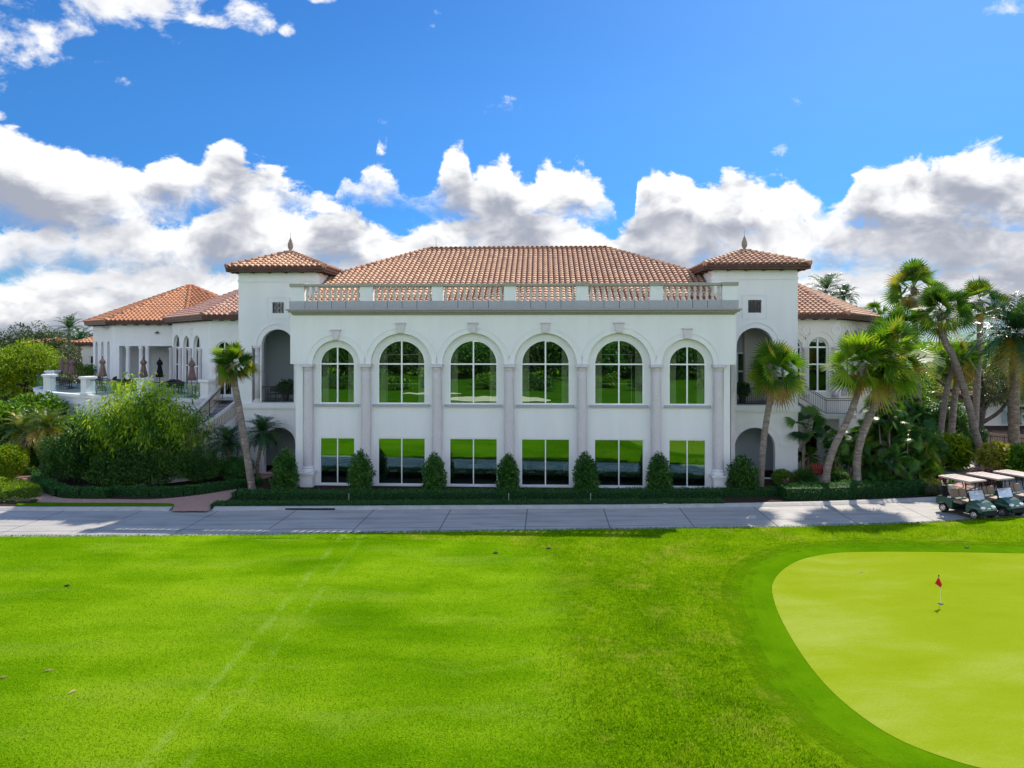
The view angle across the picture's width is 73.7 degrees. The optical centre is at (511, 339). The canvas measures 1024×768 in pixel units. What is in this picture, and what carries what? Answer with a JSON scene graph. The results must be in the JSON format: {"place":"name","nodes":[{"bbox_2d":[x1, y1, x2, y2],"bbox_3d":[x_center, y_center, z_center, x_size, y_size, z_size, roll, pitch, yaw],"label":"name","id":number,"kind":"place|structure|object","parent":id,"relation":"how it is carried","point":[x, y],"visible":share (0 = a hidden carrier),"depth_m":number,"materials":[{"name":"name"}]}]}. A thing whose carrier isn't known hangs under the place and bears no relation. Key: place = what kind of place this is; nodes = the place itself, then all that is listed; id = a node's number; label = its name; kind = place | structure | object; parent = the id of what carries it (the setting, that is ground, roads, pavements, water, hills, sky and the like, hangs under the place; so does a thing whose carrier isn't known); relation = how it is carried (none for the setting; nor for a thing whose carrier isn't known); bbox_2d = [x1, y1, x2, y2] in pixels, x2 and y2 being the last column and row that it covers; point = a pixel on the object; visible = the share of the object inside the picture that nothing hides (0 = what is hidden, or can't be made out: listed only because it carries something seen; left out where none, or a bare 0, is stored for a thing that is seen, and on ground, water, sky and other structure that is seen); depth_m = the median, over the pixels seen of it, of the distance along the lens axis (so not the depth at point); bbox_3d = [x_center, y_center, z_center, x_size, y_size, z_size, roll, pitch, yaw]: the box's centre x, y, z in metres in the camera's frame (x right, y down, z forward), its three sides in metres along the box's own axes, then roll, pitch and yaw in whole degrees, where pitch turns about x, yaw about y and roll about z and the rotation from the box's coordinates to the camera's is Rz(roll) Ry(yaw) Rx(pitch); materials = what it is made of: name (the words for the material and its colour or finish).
{"place":"outdoors","nodes":[
{"label":"outdoors","id":0,"kind":"place"},
{"bbox_2d":[5,468,293,510],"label":"brick path","id":1,"kind":"structure","parent":0,"point":[201,502],"depth_m":33.12,"materials":[{"name":"red brick"}]},
{"bbox_2d":[0,342,1009,398],"bbox_3d":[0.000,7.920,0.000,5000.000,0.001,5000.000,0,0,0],"label":"ground","id":2,"kind":"structure","parent":0,"point":[919,346],"depth_m":806.04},
{"bbox_2d":[0,322,37,355],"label":"background tree","id":3,"kind":"object","parent":2,"relation":"on","point":[10,338],"visible":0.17,"depth_m":104.18,"materials":[{"name":"green plant"}]},
{"bbox_2d":[47,311,89,347],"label":"royal palm","id":4,"kind":"object","parent":2,"relation":"on","point":[69,322],"visible":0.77,"depth_m":95.72,"materials":[{"name":"green plant"}]},
{"bbox_2d":[0,517,1023,767],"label":"lawn","id":5,"kind":"structure","parent":0,"point":[410,627],"depth_m":17.25,"materials":[{"name":"green plant"}]},
{"bbox_2d":[2,516,1018,536],"bbox_3d":[1.205,7.775,28.426,57.529,0.152,1.797,0,0,-5],"label":"grass edge","id":6,"kind":"object","parent":5,"relation":"on","point":[201,534],"depth_m":27.85,"materials":[{"name":"green plant"}]},
{"bbox_2d":[717,539,1023,767],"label":"green collar","id":7,"kind":"object","parent":5,"relation":"on","point":[824,697],"visible":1,"depth_m":16.70,"materials":[{"name":"green plant"}]},
{"bbox_2d":[772,552,1023,767],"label":"putting green","id":8,"kind":"object","parent":5,"relation":"on","point":[886,642],"visible":1,"depth_m":17.68,"materials":[{"name":"green plant"}]},
{"bbox_2d":[0,460,1023,536],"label":"road","id":9,"kind":"structure","parent":0,"point":[91,523],"depth_m":29.90,"materials":[{"name":"concrete"}]},
{"bbox_2d":[0,506,171,510],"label":"kerb","id":10,"kind":"structure","parent":9,"relation":"on","point":[85,508],"depth_m":31.53,"materials":[{"name":"concrete"}]},
{"bbox_2d":[212,497,935,510],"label":"kerb","id":11,"kind":"structure","parent":9,"relation":"on","point":[561,506],"depth_m":31.93,"materials":[{"name":"concrete"}]},
{"bbox_2d":[936,474,996,518],"bbox_3d":[20.390,7.037,30.646,1.116,1.665,2.250,0,0,-18],"label":"golf cart","id":12,"kind":"object","parent":9,"relation":"on","point":[957,499],"visible":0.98,"depth_m":30.52,"materials":[{"name":"green paint"}]},
{"bbox_2d":[965,472,1023,516],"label":"golf cart","id":13,"kind":"object","parent":9,"relation":"on","point":[1006,505],"visible":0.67,"depth_m":30.75,"materials":[{"name":"green paint"}]},
{"bbox_2d":[992,469,1023,502],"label":"golf cart","id":14,"kind":"object","parent":9,"relation":"on","point":[1016,488],"visible":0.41,"depth_m":32.01,"materials":[{"name":"green paint"}]},
{"bbox_2d":[0,399,1023,508],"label":"planting bed","id":15,"kind":"object","parent":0,"point":[999,431],"visible":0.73,"depth_m":35.81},
{"bbox_2d":[0,443,30,478],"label":"clipped bush","id":16,"kind":"object","parent":15,"relation":"on","point":[10,458],"visible":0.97,"depth_m":37.36,"materials":[{"name":"green plant"}]},
{"bbox_2d":[0,400,34,444],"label":"broadleaf shrub","id":17,"kind":"object","parent":15,"relation":"on","point":[5,406],"visible":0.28,"depth_m":43.21,"materials":[{"name":"green plant"}]},
{"bbox_2d":[0,409,38,468],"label":"pygmy date palm","id":18,"kind":"object","parent":15,"relation":"on","point":[19,420],"visible":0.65,"depth_m":40.23,"materials":[{"name":"green plant"}]},
{"bbox_2d":[0,476,42,498],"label":"clipped hedge","id":19,"kind":"object","parent":15,"relation":"on","point":[16,488],"visible":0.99,"depth_m":33.72,"materials":[{"name":"green plant"}]},
{"bbox_2d":[0,435,49,466],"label":"dark shrub","id":20,"kind":"object","parent":15,"relation":"on","point":[34,460],"visible":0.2,"depth_m":41.25,"materials":[{"name":"green plant"}]},
{"bbox_2d":[0,391,69,444],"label":"broadleaf shrub","id":21,"kind":"object","parent":15,"relation":"on","point":[41,400],"visible":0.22,"depth_m":44.66,"materials":[{"name":"green plant"}]},
{"bbox_2d":[0,337,73,400],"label":"background tree","id":22,"kind":"object","parent":15,"relation":"on","point":[28,360],"visible":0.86,"depth_m":60.90,"materials":[{"name":"green plant"}]},
{"bbox_2d":[9,407,74,456],"bbox_3d":[-26.854,5.805,39.611,3.230,4.092,3.163,0,0,0],"label":"pygmy date palm","id":23,"kind":"object","parent":15,"relation":"on","point":[45,420],"visible":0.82,"depth_m":39.25,"materials":[{"name":"green plant"}]},
{"bbox_2d":[27,330,75,377],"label":"background tree","id":24,"kind":"object","parent":15,"relation":"on","point":[58,344],"visible":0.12,"depth_m":90.02,"materials":[{"name":"green plant"}]},
{"bbox_2d":[42,344,81,383],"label":"background tree","id":25,"kind":"object","parent":15,"relation":"on","point":[77,358],"visible":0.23,"depth_m":81.00,"materials":[{"name":"green plant"}]},
{"bbox_2d":[32,411,94,461],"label":"broadleaf shrub","id":26,"kind":"object","parent":15,"relation":"on","point":[70,425],"visible":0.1,"depth_m":42.06,"materials":[{"name":"green plant"}]},
{"bbox_2d":[35,429,95,482],"bbox_3d":[-24.308,6.362,37.246,3.003,2.937,2.411,0,0,0],"label":"dark shrub","id":27,"kind":"object","parent":15,"relation":"on","point":[56,460],"visible":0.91,"depth_m":36.73,"materials":[{"name":"green plant"}]},
{"bbox_2d":[30,468,113,498],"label":"clipped hedge","id":28,"kind":"object","parent":15,"relation":"on","point":[48,484],"visible":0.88,"depth_m":34.02,"materials":[{"name":"green plant"}]},
{"bbox_2d":[58,325,92,383],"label":"royal palm","id":29,"kind":"object","parent":15,"relation":"on","point":[78,336],"visible":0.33,"depth_m":87.63,"materials":[{"name":"green plant"}]},
{"bbox_2d":[74,336,92,373],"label":"villa","id":30,"kind":"object","parent":15,"relation":"on","point":[86,344],"visible":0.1,"depth_m":68.00,"materials":[{"name":"paint"}]},
{"bbox_2d":[70,415,116,480],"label":"dark shrub","id":31,"kind":"object","parent":15,"relation":"on","point":[93,473],"visible":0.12,"depth_m":37.52,"materials":[{"name":"green plant"}]},
{"bbox_2d":[16,502,173,507],"bbox_3d":[-19.618,7.785,32.269,7.708,0.030,0.767,0,0,3],"label":"grass strip","id":32,"kind":"object","parent":15,"relation":"on","point":[89,504],"depth_m":32.21,"materials":[{"name":"green plant"}]},
{"bbox_2d":[81,442,180,487],"bbox_3d":[-20.142,6.633,36.237,5.231,2.438,2.279,0,0,0],"label":"dark shrub","id":33,"kind":"object","parent":15,"relation":"on","point":[120,469],"visible":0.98,"depth_m":35.93,"materials":[{"name":"green plant"}]},
{"bbox_2d":[57,370,218,474],"bbox_3d":[-20.491,4.815,37.802,8.705,6.222,6.001,0,0,21],"label":"bamboo clump","id":34,"kind":"object","parent":15,"relation":"on","point":[134,422],"visible":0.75,"depth_m":36.97,"materials":[{"name":"green plant"}]},
{"bbox_2d":[112,476,262,496],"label":"clipped hedge","id":35,"kind":"object","parent":15,"relation":"on","point":[141,490],"visible":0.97,"depth_m":34.38,"materials":[{"name":"green plant"}]},
{"bbox_2d":[168,444,222,482],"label":"bushy hedge","id":36,"kind":"object","parent":15,"relation":"on","point":[199,463],"visible":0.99,"depth_m":36.53,"materials":[{"name":"green plant"}]},
{"bbox_2d":[209,424,252,476],"bbox_3d":[-15.970,6.379,38.320,2.560,3.176,2.676,0,0,0],"label":"pygmy date palm","id":37,"kind":"object","parent":15,"relation":"on","point":[228,446],"visible":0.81,"depth_m":38.07,"materials":[{"name":"green plant"}]},
{"bbox_2d":[211,455,255,479],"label":"bushy hedge","id":38,"kind":"object","parent":15,"relation":"on","point":[232,468],"visible":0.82,"depth_m":37.29,"materials":[{"name":"green plant"}]},
{"bbox_2d":[209,340,261,489],"bbox_3d":[-14.467,3.913,35.260,2.350,7.922,2.512,0,0,38],"label":"sabal palm","id":39,"kind":"object","parent":15,"relation":"on","point":[232,373],"visible":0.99,"depth_m":35.20,"materials":[{"name":"green plant"}]},
{"bbox_2d":[245,413,286,475],"bbox_3d":[-14.113,6.092,38.679,2.752,3.927,2.812,0,0,0],"label":"pygmy date palm","id":40,"kind":"object","parent":15,"relation":"on","point":[263,426],"visible":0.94,"depth_m":38.46,"materials":[{"name":"green plant"}]},
{"bbox_2d":[269,445,299,489],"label":"cone shrub","id":41,"kind":"object","parent":15,"relation":"on","point":[287,476],"visible":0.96,"depth_m":34.90,"materials":[{"name":"green plant"}]},
{"bbox_2d":[346,448,376,489],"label":"cone shrub","id":42,"kind":"object","parent":15,"relation":"on","point":[360,475],"visible":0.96,"depth_m":34.80,"materials":[{"name":"green plant"}]},
{"bbox_2d":[421,450,447,489],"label":"cone shrub","id":43,"kind":"object","parent":15,"relation":"on","point":[434,477],"visible":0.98,"depth_m":34.70,"materials":[{"name":"green plant"}]},
{"bbox_2d":[33,230,881,487],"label":"clubhouse","id":44,"kind":"structure","parent":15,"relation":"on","point":[545,366],"depth_m":36.38,"materials":[{"name":"white paint"}]},
{"bbox_2d":[75,363,96,375],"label":"potted plant","id":45,"kind":"object","parent":44,"relation":"on","point":[87,369],"visible":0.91,"depth_m":53.79,"materials":[{"name":"green plant"}]},
{"bbox_2d":[217,341,230,395],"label":"arched window","id":46,"kind":"structure","parent":44,"relation":"in","point":[226,391],"depth_m":43.69,"materials":[{"name":"white paint"}]},
{"bbox_2d":[277,378,293,400],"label":"potted plant","id":47,"kind":"object","parent":44,"relation":"on","point":[283,383],"visible":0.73,"depth_m":40.49,"materials":[{"name":"green plant"}]},
{"bbox_2d":[315,346,358,406],"bbox_3d":[-9.353,1.944,36.559,2.364,3.232,0.260,0,0,3],"label":"arched window","id":48,"kind":"structure","parent":44,"relation":"in","point":[337,363],"depth_m":36.64,"materials":[{"name":"clear glass"}]},
{"bbox_2d":[320,437,354,483],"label":"tall window","id":49,"kind":"structure","parent":44,"relation":"in","point":[335,452],"depth_m":36.65,"materials":[{"name":"glass"}]},
{"bbox_2d":[373,340,429,406],"bbox_3d":[-5.889,1.778,36.407,3.027,3.564,0.260,0,0,3],"label":"arched window","id":50,"kind":"structure","parent":44,"relation":"in","point":[401,363],"depth_m":36.48,"materials":[{"name":"clear glass"}]},
{"bbox_2d":[378,438,425,484],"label":"tall window","id":51,"kind":"structure","parent":44,"relation":"in","point":[400,460],"depth_m":36.48,"materials":[{"name":"glass"}]},
{"bbox_2d":[445,340,501,406],"bbox_3d":[-2.053,1.776,36.240,3.038,3.569,0.260,0,0,2],"label":"arched window","id":52,"kind":"structure","parent":44,"relation":"in","point":[473,364],"depth_m":36.32,"materials":[{"name":"clear glass"}]},
{"bbox_2d":[449,438,497,484],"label":"tall window","id":53,"kind":"structure","parent":44,"relation":"in","point":[472,461],"depth_m":36.32,"materials":[{"name":"glass"}]},
{"bbox_2d":[517,340,573,407],"bbox_3d":[1.769,1.775,36.073,3.038,3.569,0.260,0,0,3],"label":"arched window","id":54,"kind":"structure","parent":44,"relation":"in","point":[545,364],"depth_m":36.15,"materials":[{"name":"clear glass"}]},
{"bbox_2d":[521,438,569,485],"bbox_3d":[1.774,6.475,36.158,2.598,2.510,0.090,0,0,3],"label":"tall window","id":55,"kind":"structure","parent":44,"relation":"in","point":[544,462],"depth_m":36.16,"materials":[{"name":"glass"}]},
{"bbox_2d":[594,439,643,486],"bbox_3d":[5.630,6.475,35.990,2.623,2.510,0.090,0,0,3],"label":"tall window","id":56,"kind":"structure","parent":44,"relation":"in","point":[620,462],"depth_m":35.98,"materials":[{"name":"glass"}]},
{"bbox_2d":[590,339,648,407],"bbox_3d":[5.625,1.769,35.905,3.063,3.581,0.260,0,0,3],"label":"arched window","id":57,"kind":"structure","parent":44,"relation":"in","point":[618,364],"depth_m":35.98,"materials":[{"name":"clear glass"}]},
{"bbox_2d":[668,439,705,486],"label":"tall window","id":58,"kind":"structure","parent":44,"relation":"in","point":[687,458],"depth_m":35.82,"materials":[{"name":"glass"}]},
{"bbox_2d":[664,346,710,407],"bbox_3d":[9.180,1.935,35.750,2.402,3.251,0.260,0,0,3],"label":"arched window","id":59,"kind":"structure","parent":44,"relation":"in","point":[687,364],"depth_m":35.82,"materials":[{"name":"clear glass"}]},
{"bbox_2d":[809,337,827,391],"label":"arched window","id":60,"kind":"structure","parent":44,"relation":"in","point":[818,350],"depth_m":41.36,"materials":[{"name":"clear glass"}]},
{"bbox_2d":[210,497,724,506],"bbox_3d":[-1.982,7.725,32.428,24.422,0.367,1.094,0,0,-1],"label":"groundcover strip","id":61,"kind":"object","parent":15,"relation":"on","point":[409,502],"visible":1,"depth_m":32.25,"materials":[{"name":"green plant"}]},
{"bbox_2d":[231,485,779,499],"bbox_3d":[-0.165,7.627,34.030,27.450,0.585,1.396,0,0,-1],"label":"clipped hedge","id":62,"kind":"object","parent":15,"relation":"on","point":[470,493],"visible":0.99,"depth_m":33.62,"materials":[{"name":"green plant"}]},
{"bbox_2d":[494,453,520,488],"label":"cone shrub","id":63,"kind":"object","parent":15,"relation":"on","point":[508,471],"visible":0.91,"depth_m":34.58,"materials":[{"name":"green plant"}]},
{"bbox_2d":[572,451,600,489],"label":"cone shrub","id":64,"kind":"object","parent":15,"relation":"on","point":[584,474],"visible":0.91,"depth_m":34.49,"materials":[{"name":"green plant"}]},
{"bbox_2d":[644,451,674,490],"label":"cone shrub","id":65,"kind":"object","parent":15,"relation":"on","point":[659,475],"visible":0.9,"depth_m":34.35,"materials":[{"name":"green plant"}]},
{"bbox_2d":[724,453,760,490],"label":"cone shrub","id":66,"kind":"object","parent":15,"relation":"on","point":[741,473],"visible":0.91,"depth_m":34.48,"materials":[{"name":"green plant"}]},
{"bbox_2d":[744,337,809,486],"bbox_3d":[13.601,3.853,35.453,3.250,8.002,3.194,0,0,0],"label":"sabal palm","id":67,"kind":"object","parent":15,"relation":"on","point":[770,382],"visible":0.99,"depth_m":34.97,"materials":[{"name":"green plant"}]},
{"bbox_2d":[771,468,791,483],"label":"clipped bush","id":68,"kind":"object","parent":15,"relation":"on","point":[778,476],"visible":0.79,"depth_m":36.72,"materials":[{"name":"green plant"}]},
{"bbox_2d":[786,463,818,483],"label":"grass clump","id":69,"kind":"object","parent":15,"relation":"on","point":[804,474],"visible":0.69,"depth_m":35.74,"materials":[{"name":"green plant"}]},
{"bbox_2d":[809,272,849,300],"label":"royal palm","id":70,"kind":"object","parent":15,"relation":"on","point":[824,285],"visible":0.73,"depth_m":74.66,"materials":[{"name":"green plant"}]},
{"bbox_2d":[830,465,850,482],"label":"grass clump","id":71,"kind":"object","parent":15,"relation":"on","point":[837,475],"visible":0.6,"depth_m":35.67,"materials":[{"name":"green plant"}]},
{"bbox_2d":[819,425,867,476],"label":"fan palm clump","id":72,"kind":"object","parent":15,"relation":"on","point":[845,451],"visible":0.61,"depth_m":37.51,"materials":[{"name":"green plant"}]},
{"bbox_2d":[831,284,861,304],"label":"royal palm","id":73,"kind":"object","parent":15,"relation":"on","point":[847,289],"visible":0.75,"depth_m":81.59,"materials":[{"name":"green plant"}]},
{"bbox_2d":[775,476,929,500],"bbox_3d":[17.092,7.441,34.253,7.964,0.873,1.644,0,0,-9],"label":"clipped hedge","id":74,"kind":"object","parent":15,"relation":"on","point":[865,488],"visible":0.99,"depth_m":33.76,"materials":[{"name":"green plant"}]},
{"bbox_2d":[817,331,914,487],"bbox_3d":[17.725,3.671,34.614,4.519,8.367,3.784,0,0,20],"label":"sabal palm","id":75,"kind":"object","parent":15,"relation":"on","point":[861,345],"visible":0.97,"depth_m":34.20,"materials":[{"name":"green plant"}]},
{"bbox_2d":[848,394,906,469],"bbox_3d":[20.329,5.374,37.845,2.796,4.859,2.541,0,0,-39],"label":"fan palm clump","id":76,"kind":"object","parent":15,"relation":"on","point":[870,438],"visible":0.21,"depth_m":37.56,"materials":[{"name":"green plant"}]},
{"bbox_2d":[867,442,919,482],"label":"fan palm clump","id":77,"kind":"object","parent":15,"relation":"on","point":[891,468],"visible":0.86,"depth_m":34.98,"materials":[{"name":"green plant"}]},
{"bbox_2d":[844,314,945,480],"bbox_3d":[19.187,3.240,35.042,4.044,9.228,4.417,0,0,-18],"label":"sabal palm","id":78,"kind":"object","parent":15,"relation":"on","point":[897,329],"visible":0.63,"depth_m":34.48,"materials":[{"name":"green plant"}]},
{"bbox_2d":[867,302,923,404],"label":"sabal palm","id":79,"kind":"object","parent":15,"relation":"on","point":[899,311],"visible":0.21,"depth_m":43.63,"materials":[{"name":"green plant"}]},
{"bbox_2d":[860,399,937,471],"bbox_3d":[20.515,5.494,36.462,3.616,4.625,2.696,0,0,0],"label":"fan palm clump","id":80,"kind":"object","parent":15,"relation":"on","point":[915,434],"visible":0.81,"depth_m":36.20,"materials":[{"name":"green plant"}]},
{"bbox_2d":[885,358,939,411],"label":"background tree","id":81,"kind":"object","parent":15,"relation":"on","point":[926,398],"visible":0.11,"depth_m":56.44,"materials":[{"name":"green plant"}]},
{"bbox_2d":[892,391,938,477],"bbox_3d":[22.393,5.303,38.683,3.091,5.001,2.942,0,0,0],"label":"fan palm clump","id":82,"kind":"object","parent":15,"relation":"on","point":[915,409],"visible":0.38,"depth_m":38.33,"materials":[{"name":"green plant"}]},
{"bbox_2d":[880,257,952,403],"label":"sabal palm","id":83,"kind":"object","parent":15,"relation":"on","point":[914,271],"visible":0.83,"depth_m":46.83,"materials":[{"name":"green plant"}]},
{"bbox_2d":[900,426,950,478],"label":"fan palm clump","id":84,"kind":"object","parent":15,"relation":"on","point":[930,451],"visible":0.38,"depth_m":36.10,"materials":[{"name":"green plant"}]},
{"bbox_2d":[913,461,957,487],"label":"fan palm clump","id":85,"kind":"object","parent":15,"relation":"on","point":[927,473],"visible":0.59,"depth_m":35.65,"materials":[{"name":"green plant"}]},
{"bbox_2d":[907,360,972,409],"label":"background tree","id":86,"kind":"object","parent":15,"relation":"on","point":[937,384],"visible":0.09,"depth_m":62.05,"materials":[{"name":"green plant"}]},
{"bbox_2d":[908,282,986,457],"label":"sabal palm","id":87,"kind":"object","parent":15,"relation":"on","point":[936,294],"visible":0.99,"depth_m":41.81,"materials":[{"name":"green plant"}]},
{"bbox_2d":[924,396,972,443],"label":"dark shrub","id":88,"kind":"object","parent":15,"relation":"on","point":[962,426],"visible":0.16,"depth_m":45.88,"materials":[{"name":"green plant"}]},
{"bbox_2d":[931,344,974,436],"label":"sabal palm","id":89,"kind":"object","parent":15,"relation":"on","point":[946,375],"visible":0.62,"depth_m":43.39,"materials":[{"name":"green plant"}]},
{"bbox_2d":[939,431,973,471],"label":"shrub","id":90,"kind":"object","parent":15,"relation":"on","point":[958,456],"visible":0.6,"depth_m":40.86,"materials":[{"name":"green plant"}]},
{"bbox_2d":[943,339,983,435],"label":"sabal palm","id":91,"kind":"object","parent":15,"relation":"on","point":[953,409],"visible":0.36,"depth_m":44.32,"materials":[{"name":"green plant"}]},
{"bbox_2d":[922,380,1023,425],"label":"villa","id":92,"kind":"object","parent":15,"relation":"on","point":[998,420],"visible":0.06,"depth_m":62.00,"materials":[{"name":"paint"}]},
{"bbox_2d":[935,353,1023,432],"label":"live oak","id":93,"kind":"object","parent":15,"relation":"on","point":[989,396],"visible":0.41,"depth_m":49.86,"materials":[{"name":"green plant"}]},
{"bbox_2d":[950,277,1015,426],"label":"sabal palm","id":94,"kind":"object","parent":15,"relation":"on","point":[972,287],"visible":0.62,"depth_m":47.81,"materials":[{"name":"green plant"}]},
{"bbox_2d":[966,465,1004,486],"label":"bromeliads","id":95,"kind":"object","parent":15,"relation":"on","point":[990,470],"visible":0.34,"depth_m":36.82,"materials":[{"name":"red plant"}]},
{"bbox_2d":[958,288,1023,444],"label":"date palm","id":96,"kind":"object","parent":15,"relation":"on","point":[1013,320],"visible":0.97,"depth_m":40.80,"materials":[{"name":"green plant"}]},
{"bbox_2d":[969,439,1018,477],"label":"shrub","id":97,"kind":"object","parent":15,"relation":"on","point":[998,454],"visible":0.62,"depth_m":39.32,"materials":[{"name":"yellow plant"}]},
{"bbox_2d":[1003,441,1023,477],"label":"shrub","id":98,"kind":"object","parent":15,"relation":"on","point":[1016,457],"visible":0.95,"depth_m":38.11,"materials":[{"name":"green plant"}]},
{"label":"garden terrace","id":99,"kind":"structure","parent":15,"relation":"on","visible":0},
{"bbox_2d":[784,404,826,468],"bbox_3d":[16.377,5.732,38.221,2.517,4.238,2.722,0,0,0],"label":"fan palm","id":100,"kind":"object","parent":99,"relation":"on","point":[813,412],"visible":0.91,"depth_m":38.09,"materials":[{"name":"green plant"}]},
{"bbox_2d":[798,445,820,468],"bbox_3d":[16.814,6.906,38.852,1.560,1.890,1.531,0,0,0],"label":"dracaena","id":101,"kind":"object","parent":99,"relation":"on","point":[810,451],"visible":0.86,"depth_m":38.72,"materials":[{"name":"green plant"}]},
{"bbox_2d":[0,0,1023,341],"label":"sky","id":102,"kind":"structure","parent":0,"point":[148,148],"materials":[{"name":"blue"}]},
{"bbox_2d":[948,464,978,491],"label":"garden path","id":103,"kind":"structure","parent":0,"point":[960,485],"depth_m":37.02,"materials":[{"name":"brick"}]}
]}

